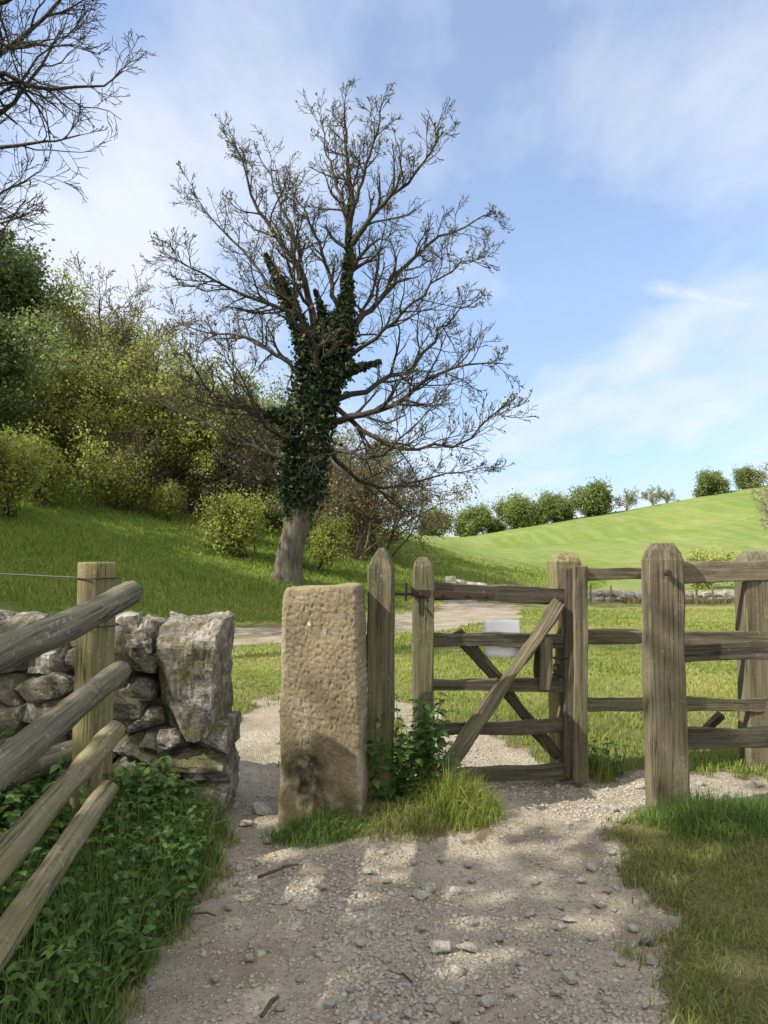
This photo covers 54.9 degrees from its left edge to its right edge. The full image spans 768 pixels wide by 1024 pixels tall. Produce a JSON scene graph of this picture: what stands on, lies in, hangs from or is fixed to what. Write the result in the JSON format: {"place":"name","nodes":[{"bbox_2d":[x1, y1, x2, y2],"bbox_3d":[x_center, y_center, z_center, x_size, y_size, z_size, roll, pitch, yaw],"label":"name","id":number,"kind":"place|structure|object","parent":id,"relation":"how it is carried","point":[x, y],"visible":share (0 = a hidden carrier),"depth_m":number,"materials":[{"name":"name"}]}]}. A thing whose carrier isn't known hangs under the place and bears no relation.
{"place":"outdoors","nodes":[
{"label":"outdoors","id":0,"kind":"place"},
{"bbox_2d":[0,760,259,1023],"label":"verge grass","id":1,"kind":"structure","parent":0,"point":[207,824],"depth_m":2.79,"materials":[{"name":"plant"}]},
{"bbox_2d":[0,402,767,1023],"bbox_3d":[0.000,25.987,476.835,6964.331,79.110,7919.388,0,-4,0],"label":"ground","id":2,"kind":"structure","parent":0,"point":[726,522],"depth_m":3.59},
{"bbox_2d":[0,311,39,441],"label":"dark evergreen tree","id":3,"kind":"object","parent":2,"relation":"on","point":[10,414],"visible":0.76,"depth_m":26.65,"materials":[{"name":"green plant"}]},
{"bbox_2d":[0,421,61,517],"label":"green shrub","id":4,"kind":"object","parent":2,"relation":"on","point":[13,475],"visible":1,"depth_m":21.72,"materials":[{"name":"green plant"}]},
{"bbox_2d":[0,208,65,401],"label":"dark evergreen tree","id":5,"kind":"object","parent":2,"relation":"on","point":[14,272],"visible":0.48,"depth_m":32.51,"materials":[{"name":"green plant"}]},
{"bbox_2d":[0,726,116,855],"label":"weeds","id":6,"kind":"object","parent":2,"relation":"on","point":[12,799],"visible":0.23,"depth_m":3.48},
{"bbox_2d":[0,416,123,511],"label":"green shrub","id":7,"kind":"object","parent":2,"relation":"on","point":[62,468],"visible":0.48,"depth_m":25.04,"materials":[{"name":"green plant"}]},
{"bbox_2d":[0,299,129,452],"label":"olive tree","id":8,"kind":"object","parent":2,"relation":"on","point":[49,351],"visible":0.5,"depth_m":28.44,"materials":[{"name":"green plant"}]},
{"bbox_2d":[0,562,142,974],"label":"pole fence","id":9,"kind":"object","parent":2,"relation":"on","point":[84,711],"visible":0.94,"depth_m":2.84,"materials":[{"name":"wood"}]},
{"bbox_2d":[5,258,139,411],"bbox_3d":[-17.311,-8.223,36.104,10.518,7.670,9.672,2,-4,-23],"label":"spring tree","id":10,"kind":"object","parent":2,"relation":"on","point":[76,308],"visible":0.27,"depth_m":35.46,"materials":[{"name":"green plant"}]},
{"bbox_2d":[0,0,155,364],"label":"overhanging tree","id":11,"kind":"object","parent":2,"relation":"on","point":[20,85],"visible":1,"depth_m":9.52,"materials":[{"name":"brown plant"}]},
{"bbox_2d":[0,766,209,1023],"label":"verge leaves","id":12,"kind":"object","parent":2,"relation":"on","point":[71,977],"visible":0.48,"depth_m":2.73,"materials":[{"name":"plant"}]},
{"bbox_2d":[15,347,207,477],"bbox_3d":[-11.720,-3.963,30.693,7.513,5.479,6.909,2,-4,-26],"label":"spring tree","id":13,"kind":"object","parent":2,"relation":"on","point":[114,425],"visible":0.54,"depth_m":29.41,"materials":[{"name":"green plant"}]},
{"bbox_2d":[71,441,162,508],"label":"green shrub","id":14,"kind":"object","parent":2,"relation":"on","point":[118,495],"visible":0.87,"depth_m":27.12,"materials":[{"name":"green plant"}]},
{"bbox_2d":[28,312,210,464],"bbox_3d":[-11.068,-5.180,33.112,9.204,6.712,8.463,-1,-4,14],"label":"spring tree","id":15,"kind":"object","parent":2,"relation":"on","point":[169,371],"visible":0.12,"depth_m":30.86,"materials":[{"name":"green plant"}]},
{"bbox_2d":[0,610,240,813],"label":"drystone wall","id":16,"kind":"structure","parent":2,"relation":"on","point":[173,696],"depth_m":4.20,"materials":[{"name":"stone"}]},
{"bbox_2d":[90,319,159,379],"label":"dark evergreen tree","id":17,"kind":"object","parent":2,"relation":"on","point":[129,339],"visible":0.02,"depth_m":37.73,"materials":[{"name":"green plant"}]},
{"bbox_2d":[48,250,217,383],"bbox_3d":[-14.700,-8.483,38.182,8.980,7.977,11.982,2,-4,-31],"label":"bare shrub tree","id":18,"kind":"object","parent":2,"relation":"on","point":[132,309],"visible":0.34,"depth_m":36.79,"materials":[{"name":"green plant"}]},
{"bbox_2d":[46,307,223,408],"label":"bare shrub tree","id":19,"kind":"object","parent":2,"relation":"on","point":[132,366],"visible":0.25,"depth_m":31.93,"materials":[{"name":"green plant"}]},
{"bbox_2d":[26,336,250,493],"bbox_3d":[-9.647,-3.958,31.250,8.204,6.506,8.922,0,-4,-7],"label":"spring tree","id":20,"kind":"object","parent":2,"relation":"on","point":[94,424],"visible":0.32,"depth_m":28.92,"materials":[{"name":"green plant"}]},
{"bbox_2d":[80,421,211,507],"bbox_3d":[-9.336,-1.750,29.117,3.460,3.514,5.514,-2,-4,27],"label":"bush","id":21,"kind":"object","parent":2,"relation":"on","point":[151,450],"visible":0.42,"depth_m":28.47,"materials":[{"name":"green plant"}]},
{"bbox_2d":[112,756,196,825],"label":"nettle clump","id":22,"kind":"object","parent":2,"relation":"on","point":[140,767],"visible":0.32,"depth_m":3.82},
{"bbox_2d":[138,477,188,518],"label":"green shrub","id":23,"kind":"object","parent":2,"relation":"on","point":[168,500],"visible":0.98,"depth_m":27.48,"materials":[{"name":"green plant"}]},
{"bbox_2d":[102,393,255,514],"bbox_3d":[-8.347,-2.367,30.982,6.736,5.342,7.325,2,-4,-28],"label":"spring tree","id":24,"kind":"object","parent":2,"relation":"on","point":[200,457],"visible":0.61,"depth_m":29.35,"materials":[{"name":"green plant"}]},
{"bbox_2d":[200,937,208,945],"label":"path stone","id":25,"kind":"object","parent":2,"relation":"on","point":[204,941],"visible":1,"depth_m":2.84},
{"bbox_2d":[192,911,216,915],"bbox_3d":[-0.742,1.653,3.046,0.114,0.014,0.020,0,-4,8],"label":"fallen stick","id":26,"kind":"object","parent":2,"relation":"on","point":[206,912],"visible":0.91,"depth_m":3.04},
{"bbox_2d":[136,390,283,515],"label":"bare shrub tree","id":27,"kind":"object","parent":2,"relation":"on","point":[233,470],"visible":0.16,"depth_m":30.34,"materials":[{"name":"brown plant"}]},
{"bbox_2d":[146,421,280,515],"bbox_3d":[-7.253,-1.716,31.532,6.670,4.251,4.186,1,-4,-14],"label":"bush","id":28,"kind":"object","parent":2,"relation":"on","point":[251,487],"visible":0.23,"depth_m":31.08,"materials":[{"name":"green plant"}]},
{"bbox_2d":[210,974,219,981],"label":"path stone","id":29,"kind":"object","parent":2,"relation":"on","point":[214,978],"visible":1,"depth_m":2.58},
{"bbox_2d":[162,340,285,505],"bbox_3d":[-6.978,-3.318,31.835,7.733,6.914,7.423,0,-4,0],"label":"olive tree","id":30,"kind":"object","parent":2,"relation":"on","point":[210,401],"visible":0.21,"depth_m":29.80,"materials":[{"name":"green plant"}]},
{"bbox_2d":[187,483,278,558],"bbox_3d":[-4.941,0.356,24.523,2.806,2.698,3.763,0,-4,5],"label":"green shrub","id":31,"kind":"object","parent":2,"relation":"on","point":[235,529],"visible":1,"depth_m":23.73,"materials":[{"name":"green plant"}]},
{"bbox_2d":[236,863,243,871],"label":"path stone","id":32,"kind":"object","parent":2,"relation":"on","point":[239,867],"visible":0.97,"depth_m":3.54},
{"bbox_2d":[189,366,294,516],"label":"olive tree","id":33,"kind":"object","parent":2,"relation":"on","point":[275,404],"visible":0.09,"depth_m":32.66,"materials":[{"name":"green plant"}]},
{"bbox_2d":[239,820,253,825],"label":"path stone","id":34,"kind":"object","parent":2,"relation":"on","point":[246,822],"visible":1,"depth_m":4.09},
{"bbox_2d":[245,953,254,961],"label":"path stone","id":35,"kind":"object","parent":2,"relation":"on","point":[249,957],"visible":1,"depth_m":2.72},
{"bbox_2d":[252,802,271,814],"bbox_3d":[-0.707,1.730,4.289,0.127,0.069,0.096,8,5,44],"label":"path stone","id":36,"kind":"object","parent":2,"relation":"on","point":[261,808],"visible":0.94,"depth_m":4.26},
{"bbox_2d":[260,995,278,1017],"bbox_3d":[-0.374,1.605,2.408,0.019,0.018,0.115,-1,-4,18],"label":"fallen stick","id":37,"kind":"object","parent":2,"relation":"on","point":[273,1000],"visible":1,"depth_m":2.40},
{"bbox_2d":[257,863,297,878],"bbox_3d":[-0.499,1.682,3.480,0.214,0.025,0.024,3,-5,-38],"label":"fallen stick","id":38,"kind":"object","parent":2,"relation":"on","point":[274,871],"visible":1,"depth_m":3.47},
{"bbox_2d":[275,1003,284,1011],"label":"path stone","id":39,"kind":"object","parent":2,"relation":"on","point":[279,1007],"visible":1,"depth_m":2.43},
{"bbox_2d":[226,434,356,536],"bbox_3d":[-3.644,-1.497,32.370,5.302,5.385,8.449,0,-4,7],"label":"bush","id":40,"kind":"object","parent":2,"relation":"on","point":[269,483],"visible":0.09,"depth_m":30.45,"materials":[{"name":"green plant"}]},
{"bbox_2d":[0,401,606,622],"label":"bank grass","id":41,"kind":"structure","parent":2,"relation":"on","point":[18,540],"depth_m":21.96,"materials":[{"name":"plant"}]},
{"bbox_2d":[274,509,362,570],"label":"green shrub","id":42,"kind":"object","parent":2,"relation":"on","point":[325,545],"visible":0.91,"depth_m":24.40,"materials":[{"name":"green plant"}]},
{"bbox_2d":[259,801,378,850],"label":"grass tuft","id":43,"kind":"object","parent":2,"relation":"on","point":[318,829],"visible":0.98,"depth_m":3.87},
{"bbox_2d":[278,583,368,827],"bbox_3d":[-0.333,1.107,4.217,0.477,1.396,0.337,0,-4,6],"label":"stone gatepost","id":44,"kind":"object","parent":2,"relation":"on","point":[323,721],"visible":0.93,"depth_m":4.07,"materials":[{"name":"stone"}]},
{"bbox_2d":[117,77,539,585],"bbox_3d":[-2.128,-5.884,22.602,13.271,16.786,8.545,0,-4,0],"label":"bare tree","id":45,"kind":"object","parent":2,"relation":"on","point":[324,367],"visible":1,"depth_m":22.26,"materials":[{"name":"brown plant"}]},
{"bbox_2d":[322,997,336,1008],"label":"path stone","id":46,"kind":"object","parent":2,"relation":"on","point":[329,1003],"visible":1,"depth_m":2.45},
{"bbox_2d":[355,939,365,945],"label":"path stone","id":47,"kind":"object","parent":2,"relation":"on","point":[360,942],"visible":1,"depth_m":2.83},
{"bbox_2d":[362,868,372,874],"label":"path stone","id":48,"kind":"object","parent":2,"relation":"on","point":[366,871],"visible":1,"depth_m":3.47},
{"bbox_2d":[318,421,418,525],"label":"olive tree","id":49,"kind":"object","parent":2,"relation":"on","point":[343,435],"visible":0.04,"depth_m":34.42,"materials":[{"name":"green plant"}]},
{"bbox_2d":[265,420,481,560],"bbox_3d":[-0.545,-0.769,29.549,8.894,5.668,5.581,2,-4,-34],"label":"bush","id":50,"kind":"object","parent":2,"relation":"on","point":[377,513],"visible":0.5,"depth_m":29.46,"materials":[{"name":"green plant"}]},
{"bbox_2d":[371,1013,379,1022],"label":"path stone","id":51,"kind":"object","parent":2,"relation":"on","point":[375,1017],"visible":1,"depth_m":2.38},
{"bbox_2d":[307,460,451,556],"bbox_3d":[-0.530,-0.157,32.450,7.293,4.648,4.576,-2,-4,31],"label":"bush","id":52,"kind":"object","parent":2,"relation":"on","point":[393,534],"visible":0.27,"depth_m":31.48,"materials":[{"name":"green plant"}]},
{"bbox_2d":[366,548,394,799],"bbox_3d":[-0.019,1.014,4.365,0.163,1.603,0.176,-1,-4,8],"label":"gate post","id":53,"kind":"object","parent":2,"relation":"on","point":[380,665],"visible":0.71,"depth_m":4.30,"materials":[{"name":"brown wood"}]},
{"bbox_2d":[395,557,588,783],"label":"wooden gate","id":54,"kind":"structure","parent":53,"relation":"attached to","point":[568,600],"depth_m":4.82,"materials":[{"name":"brown wood"}]},
{"bbox_2d":[483,619,520,657],"bbox_3d":[0.786,0.839,4.912,0.248,0.255,0.023,0,-4,4],"label":"paper notice","id":55,"kind":"object","parent":54,"relation":"attached to","point":[503,625],"visible":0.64,"depth_m":4.91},
{"bbox_2d":[0,525,767,781],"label":"pasture grass","id":56,"kind":"structure","parent":2,"relation":"on","point":[598,666],"depth_m":9.19,"materials":[{"name":"plant"}]},
{"bbox_2d":[341,808,438,844],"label":"grass tuft","id":57,"kind":"object","parent":2,"relation":"on","point":[399,836],"visible":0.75,"depth_m":3.88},
{"bbox_2d":[387,969,412,982],"bbox_3d":[0.059,1.629,2.608,0.119,0.014,0.019,-4,-5,45],"label":"fallen stick","id":58,"kind":"object","parent":2,"relation":"on","point":[403,974],"visible":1,"depth_m":2.60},
{"bbox_2d":[347,795,457,836],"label":"grass tuft","id":59,"kind":"object","parent":2,"relation":"on","point":[407,809],"visible":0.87,"depth_m":4.00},
{"bbox_2d":[403,1006,411,1017],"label":"path stone","id":60,"kind":"object","parent":2,"relation":"on","point":[407,1011],"visible":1,"depth_m":2.40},
{"bbox_2d":[366,692,454,805],"bbox_3d":[0.068,1.382,4.338,0.753,0.648,0.499,0,-4,0],"label":"nettle clump","id":61,"kind":"object","parent":2,"relation":"on","point":[402,776],"visible":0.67,"depth_m":4.25,"materials":[{"name":"plant"}]},
{"bbox_2d":[412,888,428,899],"bbox_3d":[0.159,1.677,3.242,0.074,0.028,0.053,2,8,36],"label":"path stone","id":62,"kind":"object","parent":2,"relation":"on","point":[419,894],"visible":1,"depth_m":3.23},
{"bbox_2d":[420,881,435,892],"bbox_3d":[0.199,1.683,3.320,0.061,0.044,0.081,-2,3,-16],"label":"path stone","id":63,"kind":"object","parent":2,"relation":"on","point":[428,887],"visible":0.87,"depth_m":3.30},
{"bbox_2d":[399,731,463,788],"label":"nettle clump","id":64,"kind":"object","parent":2,"relation":"on","point":[439,738],"visible":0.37,"depth_m":4.37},
{"bbox_2d":[415,504,455,535],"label":"hill tree","id":65,"kind":"object","parent":2,"relation":"on","point":[447,524],"visible":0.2,"depth_m":147.33,"materials":[{"name":"green plant"}]},
{"bbox_2d":[428,939,452,952],"bbox_3d":[0.216,1.652,2.818,0.091,0.041,0.066,-9,-8,15],"label":"path stone","id":66,"kind":"object","parent":2,"relation":"on","point":[438,946],"visible":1,"depth_m":2.79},
{"bbox_2d":[449,1013,461,1021],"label":"path stone","id":67,"kind":"object","parent":2,"relation":"on","point":[455,1017],"visible":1,"depth_m":2.38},
{"bbox_2d":[449,886,463,894],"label":"path stone","id":68,"kind":"object","parent":2,"relation":"on","point":[454,890],"visible":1,"depth_m":3.27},
{"bbox_2d":[385,755,529,833],"bbox_3d":[0.406,1.535,4.196,1.068,0.384,1.125,0,-4,0],"label":"grass tuft","id":69,"kind":"object","parent":2,"relation":"on","point":[460,800],"visible":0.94,"depth_m":4.14,"materials":[{"name":"plant"}]},
{"bbox_2d":[451,963,464,977],"bbox_3d":[0.268,1.652,2.671,0.049,0.034,0.063,-8,-13,5],"label":"path stone","id":70,"kind":"object","parent":2,"relation":"on","point":[457,970],"visible":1,"depth_m":2.65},
{"bbox_2d":[459,942,476,952],"bbox_3d":[0.320,1.657,2.820,0.070,0.030,0.055,10,-16,-11],"label":"path stone","id":71,"kind":"object","parent":2,"relation":"on","point":[469,946],"visible":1,"depth_m":2.80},
{"bbox_2d":[466,918,476,925],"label":"path stone","id":72,"kind":"object","parent":2,"relation":"on","point":[471,922],"visible":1,"depth_m":3.00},
{"bbox_2d":[452,498,499,536],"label":"hill tree","id":73,"kind":"object","parent":2,"relation":"on","point":[475,520],"visible":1,"depth_m":147.06,"materials":[{"name":"green plant"}]},
{"bbox_2d":[479,995,494,1007],"bbox_3d":[0.346,1.640,2.475,0.055,0.024,0.041,11,-7,-37],"label":"path stone","id":74,"kind":"object","parent":2,"relation":"on","point":[487,1001],"visible":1,"depth_m":2.47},
{"bbox_2d":[483,517,506,533],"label":"hill tree","id":75,"kind":"object","parent":2,"relation":"on","point":[498,526],"visible":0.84,"depth_m":147.91,"materials":[{"name":"green plant"}]},
{"bbox_2d":[495,933,503,940],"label":"path stone","id":76,"kind":"object","parent":2,"relation":"on","point":[499,936],"visible":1,"depth_m":2.88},
{"bbox_2d":[489,488,538,530],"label":"hill tree","id":77,"kind":"object","parent":2,"relation":"on","point":[513,512],"visible":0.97,"depth_m":147.07,"materials":[{"name":"green plant"}]},
{"bbox_2d":[515,958,524,966],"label":"path stone","id":78,"kind":"object","parent":2,"relation":"on","point":[520,962],"visible":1,"depth_m":2.71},
{"bbox_2d":[525,908,534,918],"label":"path stone","id":79,"kind":"object","parent":2,"relation":"on","point":[529,913],"visible":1,"depth_m":3.05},
{"bbox_2d":[530,500,555,525],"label":"hill tree","id":80,"kind":"object","parent":2,"relation":"on","point":[542,518],"visible":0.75,"depth_m":147.27,"materials":[{"name":"green plant"}]},
{"bbox_2d":[550,986,562,995],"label":"path stone","id":81,"kind":"object","parent":2,"relation":"on","point":[557,990],"visible":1,"depth_m":2.53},
{"bbox_2d":[532,486,581,523],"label":"hill tree","id":82,"kind":"object","parent":2,"relation":"on","point":[561,508],"visible":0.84,"depth_m":147.94,"materials":[{"name":"green plant"}]},
{"bbox_2d":[546,553,580,781],"bbox_3d":[1.252,1.115,5.102,0.194,1.661,0.209,0,-4,-7],"label":"gate post","id":83,"kind":"object","parent":2,"relation":"on","point":[556,562],"visible":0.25,"depth_m":5.05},
{"bbox_2d":[562,915,574,921],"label":"path stone","id":84,"kind":"object","parent":2,"relation":"on","point":[567,918],"visible":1,"depth_m":3.01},
{"bbox_2d":[561,971,578,983],"bbox_3d":[0.654,1.641,2.608,0.043,0.026,0.058,9,-7,-23],"label":"path stone","id":85,"kind":"object","parent":2,"relation":"on","point":[569,977],"visible":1,"depth_m":2.59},
{"bbox_2d":[445,576,734,601],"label":"field wall","id":86,"kind":"structure","parent":2,"relation":"on","point":[596,596],"depth_m":26.27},
{"bbox_2d":[585,863,596,871],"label":"path stone","id":87,"kind":"object","parent":2,"relation":"on","point":[592,867],"visible":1,"depth_m":3.46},
{"bbox_2d":[567,476,616,516],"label":"hill tree","id":88,"kind":"object","parent":2,"relation":"on","point":[594,498],"visible":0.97,"depth_m":146.25,"materials":[{"name":"green plant"}]},
{"bbox_2d":[587,934,596,941],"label":"path stone","id":89,"kind":"object","parent":2,"relation":"on","point":[591,937],"visible":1,"depth_m":2.87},
{"bbox_2d":[569,746,624,784],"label":"grass tuft","id":90,"kind":"object","parent":2,"relation":"on","point":[606,774],"visible":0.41,"depth_m":4.97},
{"bbox_2d":[594,901,605,908],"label":"path stone","id":91,"kind":"object","parent":2,"relation":"on","point":[601,904],"visible":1,"depth_m":3.14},
{"bbox_2d":[601,886,611,892],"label":"path stone","id":92,"kind":"object","parent":2,"relation":"on","point":[606,889],"visible":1,"depth_m":3.25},
{"bbox_2d":[588,737,629,781],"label":"nettle clump","id":93,"kind":"object","parent":2,"relation":"on","point":[607,752],"visible":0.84,"depth_m":5.04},
{"bbox_2d":[614,957,625,965],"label":"path stone","id":94,"kind":"object","parent":2,"relation":"on","point":[619,962],"visible":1,"depth_m":2.71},
{"bbox_2d":[611,485,641,509],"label":"hill tree","id":95,"kind":"object","parent":2,"relation":"on","point":[630,498],"visible":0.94,"depth_m":148.88,"materials":[{"name":"green plant"}]},
{"bbox_2d":[626,923,638,931],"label":"path stone","id":96,"kind":"object","parent":2,"relation":"on","point":[631,927],"visible":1,"depth_m":2.95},
{"bbox_2d":[638,937,652,944],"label":"dark stone","id":97,"kind":"object","parent":2,"relation":"on","point":[648,942],"visible":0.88,"depth_m":2.83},
{"bbox_2d":[639,485,663,505],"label":"hill tree","id":98,"kind":"object","parent":2,"relation":"on","point":[650,494],"visible":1,"depth_m":148.99,"materials":[{"name":"green plant"}]},
{"bbox_2d":[590,585,713,605],"bbox_3d":[10.023,2.759,24.151,6.428,0.784,0.154,-2,-4,23],"label":"wire fence","id":99,"kind":"object","parent":2,"relation":"on","point":[696,588],"visible":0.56,"depth_m":24.14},
{"bbox_2d":[657,487,679,502],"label":"hill tree","id":100,"kind":"object","parent":2,"relation":"on","point":[666,498],"visible":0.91,"depth_m":149.32,"materials":[{"name":"green plant"}]},
{"bbox_2d":[588,798,767,1023],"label":"verge grass","id":101,"kind":"structure","parent":2,"relation":"on","point":[698,960],"depth_m":3.06,"materials":[{"name":"plant"}]},
{"bbox_2d":[588,551,767,766],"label":"rail fence","id":102,"kind":"object","parent":2,"relation":"on","point":[750,704],"visible":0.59,"depth_m":5.25,"materials":[{"name":"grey wood"}]},
{"bbox_2d":[622,596,734,604],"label":"dead grass","id":103,"kind":"structure","parent":2,"relation":"on","point":[702,601],"depth_m":24.78,"materials":[{"name":"plant"}]},
{"bbox_2d":[618,780,767,842],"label":"grass tuft","id":104,"kind":"object","parent":2,"relation":"on","point":[707,813],"visible":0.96,"depth_m":3.88,"materials":[{"name":"plant"}]},
{"bbox_2d":[641,543,767,809],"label":"rail fence","id":105,"kind":"object","parent":2,"relation":"on","point":[671,737],"visible":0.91,"depth_m":4.26,"materials":[{"name":"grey wood"}]},
{"bbox_2d":[680,542,737,587],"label":"hawthorn","id":106,"kind":"object","parent":2,"relation":"on","point":[710,557],"visible":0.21,"depth_m":33.65,"materials":[{"name":"green plant"}]},
{"bbox_2d":[691,467,733,497],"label":"hill tree","id":107,"kind":"object","parent":2,"relation":"on","point":[710,483],"visible":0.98,"depth_m":148.16,"materials":[{"name":"green plant"}]},
{"bbox_2d":[730,463,767,488],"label":"hill tree","id":108,"kind":"object","parent":2,"relation":"on","point":[741,477],"visible":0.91,"depth_m":149.07,"materials":[{"name":"green plant"}]},
{"bbox_2d":[747,780,762,787],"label":"path stone","id":109,"kind":"object","parent":2,"relation":"on","point":[754,783],"visible":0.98,"depth_m":4.86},
{"bbox_2d":[744,462,767,534],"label":"pale bare tree","id":110,"kind":"object","parent":2,"relation":"on","point":[762,509],"visible":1,"depth_m":41.94,"materials":[{"name":"plant"}]},
{"bbox_2d":[0,0,767,536],"label":"sky","id":111,"kind":"structure","parent":0,"point":[623,144],"materials":[{"name":"blue"}]},
{"bbox_2d":[177,730,767,1023],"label":"gravel","id":112,"kind":"structure","parent":0,"point":[361,1006],"depth_m":2.88,"materials":[{"name":"gravel"}]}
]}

